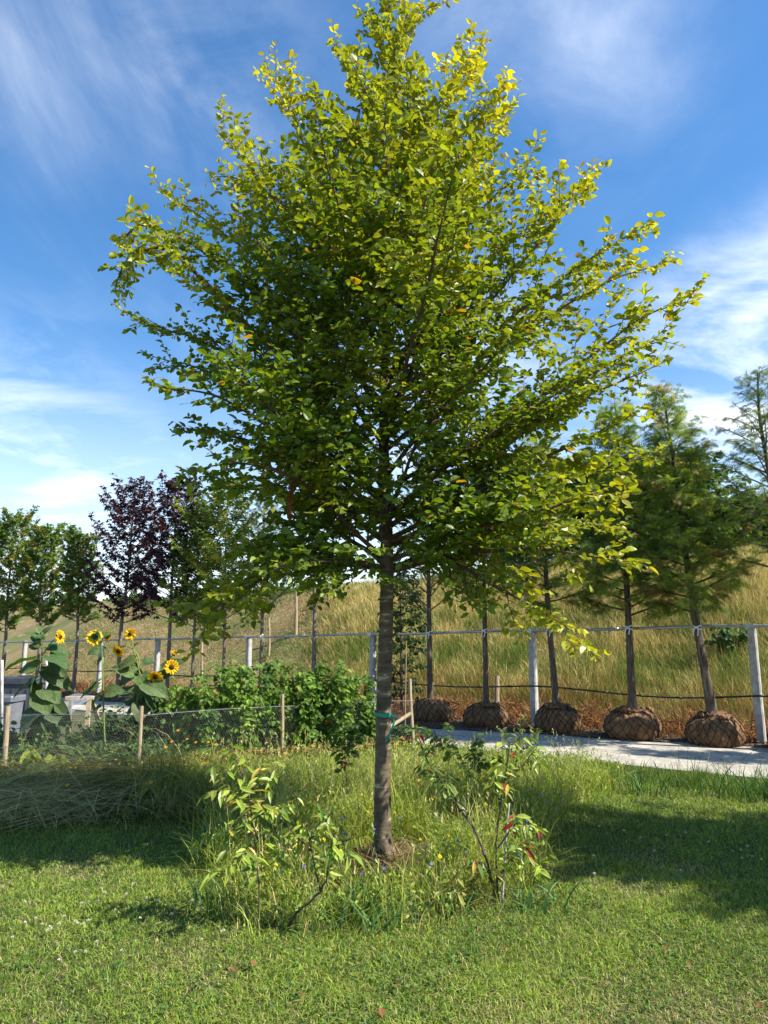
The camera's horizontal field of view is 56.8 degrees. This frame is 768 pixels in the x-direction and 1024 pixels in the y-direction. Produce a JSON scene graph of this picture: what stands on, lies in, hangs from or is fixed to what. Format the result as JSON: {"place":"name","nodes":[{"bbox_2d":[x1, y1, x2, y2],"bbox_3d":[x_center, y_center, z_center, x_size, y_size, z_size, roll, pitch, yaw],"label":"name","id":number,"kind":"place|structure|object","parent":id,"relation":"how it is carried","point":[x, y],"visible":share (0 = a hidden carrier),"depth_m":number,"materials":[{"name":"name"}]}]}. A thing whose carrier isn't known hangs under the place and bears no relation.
{"place":"outdoors","nodes":[
{"label":"outdoors","id":0,"kind":"place"},
{"bbox_2d":[0,711,767,1023],"bbox_3d":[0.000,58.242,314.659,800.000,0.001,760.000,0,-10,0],"label":"ground","id":1,"kind":"structure","parent":0,"point":[63,731],"depth_m":3.86,"materials":[{"name":"green plant"}]},
{"bbox_2d":[0,660,3,732],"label":"metal pole","id":2,"kind":"object","parent":1,"relation":"on","point":[1,683],"visible":0.68,"depth_m":10.88,"materials":[{"name":"metal"}]},
{"bbox_2d":[2,706,10,767],"bbox_3d":[-4.595,2.797,8.626,0.108,0.853,0.066,-9,-13,40],"label":"wooden stake","id":3,"kind":"object","parent":1,"relation":"on","point":[6,726],"visible":0.66,"depth_m":8.63,"materials":[{"name":"brown wood"}]},
{"bbox_2d":[3,694,25,732],"bbox_3d":[-5.996,3.268,11.198,0.475,0.734,0.432,0,-10,0],"label":"plastic bin","id":4,"kind":"object","parent":1,"relation":"on","point":[16,703],"visible":0.51,"depth_m":11.15,"materials":[{"name":"white plastic"}]},
{"bbox_2d":[0,715,31,746],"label":"leafy bush","id":5,"kind":"object","parent":1,"relation":"on","point":[14,730],"visible":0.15,"depth_m":9.48,"materials":[{"name":"green plant"}]},
{"bbox_2d":[0,504,43,673],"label":"field maple","id":6,"kind":"object","parent":1,"relation":"on","point":[18,522],"visible":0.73,"depth_m":23.78,"materials":[{"name":"green plant"}]},
{"bbox_2d":[3,675,44,736],"bbox_3d":[-6.226,3.323,12.204,0.670,0.982,0.540,0,-10,0],"label":"plastic bin","id":7,"kind":"object","parent":1,"relation":"on","point":[12,684],"visible":0.27,"depth_m":12.02,"materials":[{"name":"grey plastic"}]},
{"bbox_2d":[20,641,27,674],"bbox_3d":[-11.888,5.077,23.318,0.150,1.664,0.221,-7,-13,35],"label":"concrete post","id":8,"kind":"object","parent":1,"relation":"on","point":[24,651],"visible":0.5,"depth_m":23.38,"materials":[{"name":"concrete"}]},
{"bbox_2d":[20,749,40,771],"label":"squash plant","id":9,"kind":"object","parent":1,"relation":"on","point":[23,759],"visible":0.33,"depth_m":8.10,"materials":[{"name":"green plant"}]},
{"bbox_2d":[13,729,63,760],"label":"leafy bush","id":10,"kind":"object","parent":1,"relation":"on","point":[36,740],"visible":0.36,"depth_m":8.81,"materials":[{"name":"green plant"}]},
{"bbox_2d":[5,624,73,749],"bbox_3d":[-4.537,2.402,9.405,0.836,1.808,0.504,-4,-11,19],"label":"sunflower","id":11,"kind":"object","parent":1,"relation":"on","point":[48,700],"visible":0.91,"depth_m":9.37,"materials":[{"name":"green plant"}]},
{"bbox_2d":[13,521,67,674],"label":"field maple","id":12,"kind":"object","parent":1,"relation":"on","point":[46,538],"visible":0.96,"depth_m":22.49,"materials":[{"name":"green plant"}]},
{"bbox_2d":[38,753,66,773],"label":"squash plant","id":13,"kind":"object","parent":1,"relation":"on","point":[49,759],"visible":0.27,"depth_m":8.02,"materials":[{"name":"green plant"}]},
{"bbox_2d":[53,522,106,692],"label":"field maple","id":14,"kind":"object","parent":1,"relation":"on","point":[76,553],"visible":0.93,"depth_m":21.24,"materials":[{"name":"green plant"}]},
{"bbox_2d":[63,723,98,747],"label":"leafy bush","id":15,"kind":"object","parent":1,"relation":"on","point":[80,740],"visible":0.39,"depth_m":9.49,"materials":[{"name":"green plant"}]},
{"bbox_2d":[64,696,101,730],"bbox_3d":[-5.158,3.437,11.981,0.672,0.648,0.711,0,-10,0],"label":"sawhorse","id":16,"kind":"object","parent":1,"relation":"on","point":[69,699],"visible":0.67,"depth_m":11.98,"materials":[{"name":"brown wood"}]},
{"bbox_2d":[65,715,111,746],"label":"leafy bush","id":17,"kind":"object","parent":1,"relation":"on","point":[97,732],"visible":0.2,"depth_m":9.83,"materials":[{"name":"green plant"}]},
{"bbox_2d":[96,639,104,692],"bbox_3d":[-8.371,4.600,20.827,0.150,1.721,0.223,-7,-13,35],"label":"concrete post","id":18,"kind":"object","parent":1,"relation":"on","point":[99,674],"visible":0.38,"depth_m":20.81,"materials":[{"name":"concrete"}]},
{"bbox_2d":[80,629,125,750],"bbox_3d":[-3.688,2.417,9.321,0.549,1.746,0.371,5,-11,-25],"label":"sunflower","id":19,"kind":"object","parent":1,"relation":"on","point":[94,637],"visible":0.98,"depth_m":9.34,"materials":[{"name":"green plant"}]},
{"bbox_2d":[96,704,138,743],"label":"leafy bush","id":20,"kind":"object","parent":1,"relation":"on","point":[114,725],"visible":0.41,"depth_m":9.82,"materials":[{"name":"green plant"}]},
{"bbox_2d":[80,473,171,695],"bbox_3d":[-7.357,2.018,20.074,2.538,6.338,2.414,-9,-13,40],"label":"purple maple","id":21,"kind":"object","parent":1,"relation":"on","point":[127,519],"visible":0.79,"depth_m":20.07,"materials":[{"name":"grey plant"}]},
{"bbox_2d":[136,706,143,761],"bbox_3d":[-2.970,2.796,8.625,0.053,0.852,0.078,4,-11,-22],"label":"wooden stake","id":22,"kind":"object","parent":1,"relation":"on","point":[141,710],"visible":0.69,"depth_m":8.63,"materials":[{"name":"brown wood"}]},
{"bbox_2d":[0,716,289,839],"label":"bent grass","id":23,"kind":"structure","parent":1,"relation":"on","point":[105,788],"depth_m":6.64,"materials":[{"name":"green plant"}]},
{"bbox_2d":[111,628,183,748],"bbox_3d":[-3.241,2.442,9.494,1.062,1.758,0.456,-2,-10,13],"label":"sunflower","id":24,"kind":"object","parent":1,"relation":"on","point":[148,687],"visible":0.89,"depth_m":9.47,"materials":[{"name":"green plant"}]},
{"bbox_2d":[123,695,174,746],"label":"leafy bush","id":25,"kind":"object","parent":1,"relation":"on","point":[160,709],"visible":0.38,"depth_m":9.47,"materials":[{"name":"green plant"}]},
{"bbox_2d":[133,709,179,743],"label":"leafy bush","id":26,"kind":"object","parent":1,"relation":"on","point":[166,730],"visible":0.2,"depth_m":9.46,"materials":[{"name":"green plant"}]},
{"bbox_2d":[153,638,160,671],"bbox_3d":[-6.226,4.309,19.306,0.150,1.756,0.221,-7,-13,35],"label":"concrete post","id":27,"kind":"object","parent":1,"relation":"on","point":[157,654],"visible":0.59,"depth_m":19.37,"materials":[{"name":"concrete"}]},
{"bbox_2d":[123,468,211,688],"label":"purple maple","id":28,"kind":"object","parent":1,"relation":"on","point":[163,529],"visible":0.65,"depth_m":18.77,"materials":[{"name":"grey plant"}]},
{"bbox_2d":[163,683,203,751],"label":"bean bush","id":29,"kind":"object","parent":1,"relation":"on","point":[174,705],"visible":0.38,"depth_m":9.51,"materials":[{"name":"green plant"}]},
{"bbox_2d":[158,502,231,691],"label":"bushy tree","id":30,"kind":"object","parent":1,"relation":"on","point":[192,595],"visible":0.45,"depth_m":18.12,"materials":[{"name":"green plant"}]},
{"bbox_2d":[175,676,225,755],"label":"bean bush","id":31,"kind":"object","parent":1,"relation":"on","point":[204,729],"visible":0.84,"depth_m":9.37,"materials":[{"name":"green plant"}]},
{"bbox_2d":[0,735,409,774],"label":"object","id":32,"kind":"object","parent":1,"relation":"on","point":[282,752],"visible":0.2,"depth_m":9.44,"materials":[{"name":"green plant"}]},
{"bbox_2d":[0,700,412,760],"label":"chicken wire fence","id":33,"kind":"object","parent":1,"relation":"on","point":[173,725],"visible":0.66,"depth_m":8.88,"materials":[{"name":"grey metal"}]},
{"bbox_2d":[0,723,420,770],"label":"vegetable bed","id":34,"kind":"object","parent":1,"relation":"on","point":[394,735],"visible":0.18,"depth_m":9.14,"materials":[{"name":"green soil"}]},
{"bbox_2d":[196,659,247,744],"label":"bean bush","id":35,"kind":"object","parent":1,"relation":"on","point":[237,679],"visible":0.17,"depth_m":9.96,"materials":[{"name":"green plant"}]},
{"bbox_2d":[214,664,273,757],"bbox_3d":[-1.940,2.726,9.704,0.905,1.293,0.617,0,-10,0],"label":"bean bush","id":36,"kind":"object","parent":1,"relation":"on","point":[247,703],"visible":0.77,"depth_m":9.62,"materials":[{"name":"green plant"}]},
{"bbox_2d":[188,743,303,927],"bbox_3d":[-0.792,1.849,4.045,0.646,1.033,0.518,2,-10,-12],"label":"sapling","id":37,"kind":"object","parent":1,"relation":"on","point":[273,813],"visible":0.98,"depth_m":4.07,"materials":[{"name":"green plant"}]},
{"bbox_2d":[243,635,251,688],"bbox_3d":[-3.335,3.917,17.258,0.150,1.802,0.221,-7,-13,35],"label":"concrete post","id":38,"kind":"object","parent":1,"relation":"on","point":[248,659],"visible":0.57,"depth_m":17.33,"materials":[{"name":"concrete"}]},
{"bbox_2d":[218,482,293,696],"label":"slender tree","id":39,"kind":"object","parent":1,"relation":"on","point":[256,587],"visible":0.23,"depth_m":16.81,"materials":[{"name":"green plant"}]},
{"bbox_2d":[237,664,288,755],"bbox_3d":[-1.706,2.780,9.934,0.760,1.277,0.640,0,-10,0],"label":"bean bush","id":40,"kind":"object","parent":1,"relation":"on","point":[270,716],"visible":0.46,"depth_m":9.85,"materials":[{"name":"green plant"}]},
{"bbox_2d":[269,863,277,898],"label":"yellow flower","id":41,"kind":"object","parent":1,"relation":"on","point":[274,877],"visible":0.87,"depth_m":4.28,"materials":[{"name":"green plant"}]},
{"bbox_2d":[256,659,302,740],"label":"bean bush","id":42,"kind":"object","parent":1,"relation":"on","point":[270,667],"visible":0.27,"depth_m":10.26,"materials":[{"name":"green plant"}]},
{"bbox_2d":[280,694,283,749],"bbox_3d":[-1.406,2.982,9.812,0.054,0.907,0.089,7,-12,-32],"label":"wooden stake","id":43,"kind":"object","parent":1,"relation":"on","point":[282,720],"visible":0.76,"depth_m":9.81,"materials":[{"name":"brown wood"}]},
{"bbox_2d":[288,843,296,893],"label":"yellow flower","id":44,"kind":"object","parent":1,"relation":"on","point":[293,859],"visible":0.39,"depth_m":4.56,"materials":[{"name":"green plant"}]},
{"bbox_2d":[274,668,328,753],"bbox_3d":[-1.192,2.842,10.114,0.802,1.220,0.661,0,-10,0],"label":"bean bush","id":45,"kind":"object","parent":1,"relation":"on","point":[307,716],"visible":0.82,"depth_m":9.99,"materials":[{"name":"green plant"}]},
{"bbox_2d":[300,864,305,895],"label":"cornflower","id":46,"kind":"object","parent":1,"relation":"on","point":[303,865],"visible":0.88,"depth_m":4.33,"materials":[{"name":"green plant"}]},
{"bbox_2d":[292,663,330,744],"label":"bean bush","id":47,"kind":"object","parent":1,"relation":"on","point":[321,670],"visible":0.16,"depth_m":10.37,"materials":[{"name":"green plant"}]},
{"bbox_2d":[282,507,357,672],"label":"slender tree","id":48,"kind":"object","parent":1,"relation":"on","point":[313,639],"visible":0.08,"depth_m":15.76,"materials":[{"name":"green plant"}]},
{"bbox_2d":[317,837,325,882],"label":"yellow flower","id":49,"kind":"object","parent":1,"relation":"on","point":[323,838],"visible":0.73,"depth_m":4.67,"materials":[{"name":"green plant"}]},
{"bbox_2d":[277,800,372,933],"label":"sapling","id":50,"kind":"object","parent":1,"relation":"on","point":[335,851],"visible":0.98,"depth_m":3.99,"materials":[{"name":"green plant"}]},
{"bbox_2d":[312,658,365,751],"bbox_3d":[-0.666,2.828,10.319,0.652,1.360,0.721,9,-14,-41],"label":"bean bush","id":51,"kind":"object","parent":1,"relation":"on","point":[336,694],"visible":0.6,"depth_m":10.20,"materials":[{"name":"green plant"}]},
{"bbox_2d":[337,849,341,894],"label":"yellow flower","id":52,"kind":"object","parent":1,"relation":"on","point":[340,864],"visible":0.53,"depth_m":4.53,"materials":[{"name":"green plant"}]},
{"bbox_2d":[325,699,368,796],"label":"sapling","id":53,"kind":"object","parent":1,"relation":"on","point":[352,731],"visible":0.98,"depth_m":6.72,"materials":[{"name":"green plant"}]},
{"bbox_2d":[340,673,376,747],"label":"bean bush","id":54,"kind":"object","parent":1,"relation":"on","point":[369,714],"visible":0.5,"depth_m":10.52,"materials":[{"name":"green plant"}]},
{"bbox_2d":[367,633,375,707],"bbox_3d":[-0.265,3.501,15.083,0.150,1.852,0.223,-7,-13,35],"label":"concrete post","id":55,"kind":"object","parent":1,"relation":"on","point":[372,656],"visible":0.69,"depth_m":15.13,"materials":[{"name":"concrete"}]},
{"bbox_2d":[116,725,643,945],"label":"meadow grass","id":56,"kind":"structure","parent":1,"relation":"on","point":[320,780],"depth_m":5.41,"materials":[{"name":"green plant"}]},
{"bbox_2d":[378,1007,385,1017],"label":"fallen leaf","id":57,"kind":"object","parent":1,"relation":"on","point":[381,1011],"visible":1,"depth_m":3.04,"materials":[{"name":"brown plant"}]},
{"bbox_2d":[98,0,709,863],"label":"beech tree","id":58,"kind":"object","parent":1,"relation":"on","point":[382,254],"visible":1,"depth_m":5.36,"materials":[{"name":"green plant"}]},
{"bbox_2d":[375,710,394,742],"bbox_3d":[0.006,1.625,5.401,0.156,0.231,0.151,0,-10,0],"label":"tie tape","id":59,"kind":"object","parent":58,"relation":"attached to","point":[384,716],"visible":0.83,"depth_m":5.36,"materials":[{"name":"green plastic"}]},
{"bbox_2d":[374,540,434,713],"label":"leafy tree","id":60,"kind":"object","parent":1,"relation":"on","point":[411,621],"visible":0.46,"depth_m":15.02,"materials":[{"name":"green plant"}]},
{"bbox_2d":[405,641,406,724],"bbox_3d":[0.343,2.850,11.274,0.048,1.584,0.016,0,-10,0],"label":"bamboo cane","id":61,"kind":"object","parent":1,"relation":"on","point":[405,682],"visible":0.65,"depth_m":11.29,"materials":[{"name":"brown wood"}]},
{"bbox_2d":[408,679,414,747],"bbox_3d":[0.419,3.073,10.759,0.118,1.065,0.062,-5,-11,27],"label":"wooden stake","id":62,"kind":"object","parent":1,"relation":"on","point":[410,706],"visible":0.78,"depth_m":10.76,"materials":[{"name":"brown wood"}]},
{"bbox_2d":[374,712,411,736],"bbox_3d":[0.135,3.152,10.509,0.683,0.337,0.056,8,-13,-36],"label":"brace pole","id":63,"kind":"object","parent":62,"relation":"attached to","point":[401,719],"visible":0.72,"depth_m":10.59,"materials":[{"name":"brown wood"}]},
{"bbox_2d":[61,676,767,763],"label":"dry litter","id":64,"kind":"object","parent":1,"relation":"on","point":[591,724],"visible":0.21,"depth_m":13.00,"materials":[{"name":"brown plant"}]},
{"bbox_2d":[424,862,432,911],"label":"cornflower","id":65,"kind":"object","parent":1,"relation":"on","point":[427,875],"visible":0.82,"depth_m":4.28,"materials":[{"name":"green plant"}]},
{"bbox_2d":[436,854,441,886],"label":"yellow flower","id":66,"kind":"object","parent":1,"relation":"on","point":[439,868],"visible":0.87,"depth_m":4.30,"materials":[{"name":"green plant"}]},
{"bbox_2d":[405,725,507,904],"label":"sapling","id":67,"kind":"object","parent":1,"relation":"on","point":[428,733],"visible":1,"depth_m":4.53,"materials":[{"name":"green plant"}]},
{"bbox_2d":[429,865,491,907],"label":"sapling","id":68,"kind":"object","parent":1,"relation":"on","point":[451,895],"visible":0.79,"depth_m":4.29,"materials":[{"name":"green plant"}]},
{"bbox_2d":[430,722,503,780],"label":"sapling","id":69,"kind":"object","parent":1,"relation":"on","point":[476,742],"visible":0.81,"depth_m":6.82,"materials":[{"name":"green plant"}]},
{"bbox_2d":[501,803,509,904],"bbox_3d":[0.758,2.131,4.437,0.107,0.579,0.017,8,-13,-39],"label":"bamboo stake","id":70,"kind":"object","parent":1,"relation":"on","point":[502,896],"visible":0.79,"depth_m":4.43,"materials":[{"name":"wood"}]},
{"bbox_2d":[479,736,551,902],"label":"sapling","id":71,"kind":"object","parent":1,"relation":"on","point":[492,770],"visible":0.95,"depth_m":4.49,"materials":[{"name":"green plant"}]},
{"bbox_2d":[512,855,521,907],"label":"cornflower","id":72,"kind":"object","parent":1,"relation":"on","point":[520,888],"visible":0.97,"depth_m":4.28,"materials":[{"name":"green plant"}]},
{"bbox_2d":[496,714,540,780],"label":"wispy shrub","id":73,"kind":"object","parent":1,"relation":"on","point":[508,734],"visible":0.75,"depth_m":7.14,"materials":[{"name":"green plant"}]},
{"bbox_2d":[524,862,532,899],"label":"cornflower","id":74,"kind":"object","parent":1,"relation":"on","point":[528,876],"visible":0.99,"depth_m":4.28,"materials":[{"name":"green plant"}]},
{"bbox_2d":[527,629,538,724],"bbox_3d":[2.714,3.096,12.971,0.150,1.900,0.221,-7,-13,35],"label":"concrete post","id":75,"kind":"object","parent":1,"relation":"on","point":[533,680],"visible":0.8,"depth_m":12.98,"materials":[{"name":"concrete"}]},
{"bbox_2d":[516,848,557,884],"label":"sapling","id":76,"kind":"object","parent":1,"relation":"on","point":[538,875],"visible":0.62,"depth_m":4.69,"materials":[{"name":"green plant"}]},
{"bbox_2d":[532,830,542,864],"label":"yellow flower","id":77,"kind":"object","parent":1,"relation":"on","point":[537,846],"visible":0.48,"depth_m":4.84,"materials":[{"name":"green plant"}]},
{"bbox_2d":[745,623,766,743],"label":"concrete post","id":78,"kind":"object","parent":1,"relation":"on","point":[759,719],"visible":0.89,"depth_m":10.86,"materials":[{"name":"concrete"}]},
{"bbox_2d":[0,624,767,642],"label":"tie rail","id":79,"kind":"object","parent":78,"relation":"attached to","point":[623,628],"visible":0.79,"depth_m":13.97,"materials":[{"name":"metal"}]},
{"bbox_2d":[5,668,767,698],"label":"drip hose","id":80,"kind":"object","parent":78,"relation":"attached to","point":[606,692],"visible":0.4,"depth_m":12.71,"materials":[{"name":"black rubber"}]},
{"bbox_2d":[0,539,767,729],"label":"hillside","id":81,"kind":"structure","parent":0,"point":[66,626],"depth_m":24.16,"materials":[{"name":"plant"}]},
{"bbox_2d":[10,590,174,607],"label":"distant woodland","id":82,"kind":"object","parent":81,"relation":"on","point":[96,597],"depth_m":95.20,"materials":[{"name":"green plant"}]},
{"bbox_2d":[200,640,202,673],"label":"wooden post","id":83,"kind":"object","parent":81,"relation":"on","point":[201,668],"visible":0.74,"depth_m":21.81,"materials":[{"name":"brown wood"}]},
{"bbox_2d":[268,618,270,656],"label":"wooden post","id":84,"kind":"object","parent":81,"relation":"on","point":[269,643],"visible":0.94,"depth_m":21.91,"materials":[{"name":"brown wood"}]},
{"bbox_2d":[294,592,297,634],"bbox_3d":[-2.821,3.294,22.778,0.133,1.450,0.112,0,-10,0],"label":"wooden post","id":85,"kind":"object","parent":81,"relation":"on","point":[296,616],"visible":0.93,"depth_m":22.74,"materials":[{"name":"brown wood"}]},
{"bbox_2d":[103,551,760,608],"bbox_3d":[0.171,2.811,25.634,34.124,1.650,4.627,-7,-13,36],"label":"crest scrub","id":86,"kind":"object","parent":81,"relation":"on","point":[168,597],"visible":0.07,"depth_m":28.47,"materials":[{"name":"green plant"}]},
{"bbox_2d":[494,676,499,702],"bbox_3d":[2.224,3.710,13.967,0.127,0.949,0.120,0,-10,0],"label":"wooden post","id":87,"kind":"object","parent":81,"relation":"on","point":[496,695],"visible":0.52,"depth_m":13.96,"materials":[{"name":"brown wood"}]},
{"bbox_2d":[467,508,551,563],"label":"round tree","id":88,"kind":"object","parent":81,"relation":"on","point":[520,554],"visible":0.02,"depth_m":25.66,"materials":[{"name":"green plant"}]},
{"bbox_2d":[528,446,644,558],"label":"round tree","id":89,"kind":"object","parent":81,"relation":"on","point":[573,484],"visible":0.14,"depth_m":22.84,"materials":[{"name":"green plant"}]},
{"bbox_2d":[580,443,759,553],"bbox_3d":[9.114,0.018,22.846,5.480,4.421,5.595,-6,-12,31],"label":"round tree","id":90,"kind":"object","parent":81,"relation":"on","point":[710,484],"visible":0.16,"depth_m":21.57,"materials":[{"name":"green plant"}]},
{"bbox_2d":[704,623,758,655],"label":"weed bush","id":91,"kind":"object","parent":81,"relation":"on","point":[726,636],"visible":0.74,"depth_m":14.54,"materials":[{"name":"green plant"}]},
{"bbox_2d":[701,488,767,548],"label":"round tree","id":92,"kind":"object","parent":81,"relation":"on","point":[765,527],"visible":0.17,"depth_m":21.56,"materials":[{"name":"green plant"}]},
{"bbox_2d":[0,0,767,604],"label":"sky","id":93,"kind":"structure","parent":0,"point":[94,93],"materials":[{"name":"blue"}]},
{"bbox_2d":[61,697,767,777],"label":"path","id":94,"kind":"structure","parent":0,"point":[735,757],"depth_m":10.29,"materials":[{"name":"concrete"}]},
{"bbox_2d":[61,689,767,747],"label":"soil strip","id":95,"kind":"object","parent":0,"point":[569,734],"visible":0.11,"depth_m":12.42,"materials":[{"name":"brown soil"}]},
{"bbox_2d":[169,473,274,679],"bbox_3d":[-3.945,1.850,17.712,2.556,5.832,2.393,-4,-11,19],"label":"bushy tree","id":96,"kind":"object","parent":95,"relation":"on","point":[234,538],"visible":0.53,"depth_m":17.57,"materials":[{"name":"green plant"}]},
{"bbox_2d":[393,454,456,722],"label":"young tree","id":97,"kind":"object","parent":95,"relation":"on","point":[430,707],"visible":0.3,"depth_m":13.80,"materials":[{"name":"green plant"}]},
{"bbox_2d":[441,442,525,727],"bbox_3d":[1.892,1.293,13.607,1.873,5.496,2.023,0,-10,0],"label":"young tree","id":98,"kind":"object","parent":95,"relation":"on","point":[485,712],"visible":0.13,"depth_m":12.93,"materials":[{"name":"green plant"}]},
{"bbox_2d":[497,432,594,733],"bbox_3d":[3.003,1.128,12.790,2.028,5.526,1.786,0,-10,0],"label":"conifer tree","id":99,"kind":"object","parent":95,"relation":"on","point":[557,715],"visible":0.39,"depth_m":12.42,"materials":[{"name":"green plant"}]},
{"bbox_2d":[567,397,686,740],"bbox_3d":[4.105,0.845,11.951,2.038,5.786,2.064,-3,-11,16],"label":"conifer tree","id":100,"kind":"object","parent":95,"relation":"on","point":[630,720],"visible":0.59,"depth_m":11.75,"materials":[{"name":"green plant"}]},
{"bbox_2d":[623,380,762,747],"bbox_3d":[4.903,0.683,11.318,2.039,5.888,2.132,-8,-13,39],"label":"conifer tree","id":101,"kind":"object","parent":95,"relation":"on","point":[712,725],"visible":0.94,"depth_m":11.10,"materials":[{"name":"green plant"}]},
{"bbox_2d":[692,625,701,635],"bbox_3d":[4.872,1.844,11.062,0.143,0.178,0.084,-7,-13,35],"label":"tree tie","id":102,"kind":"object","parent":101,"relation":"attached to","point":[696,627],"visible":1,"depth_m":11.04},
{"bbox_2d":[701,363,767,742],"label":"conifer tree","id":103,"kind":"object","parent":95,"relation":"on","point":[759,395],"visible":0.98,"depth_m":10.92,"materials":[{"name":"plant"}]},
{"bbox_2d":[426,732,767,802],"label":"path edge grass","id":104,"kind":"structure","parent":0,"point":[699,777],"depth_m":7.64,"materials":[{"name":"green plant"}]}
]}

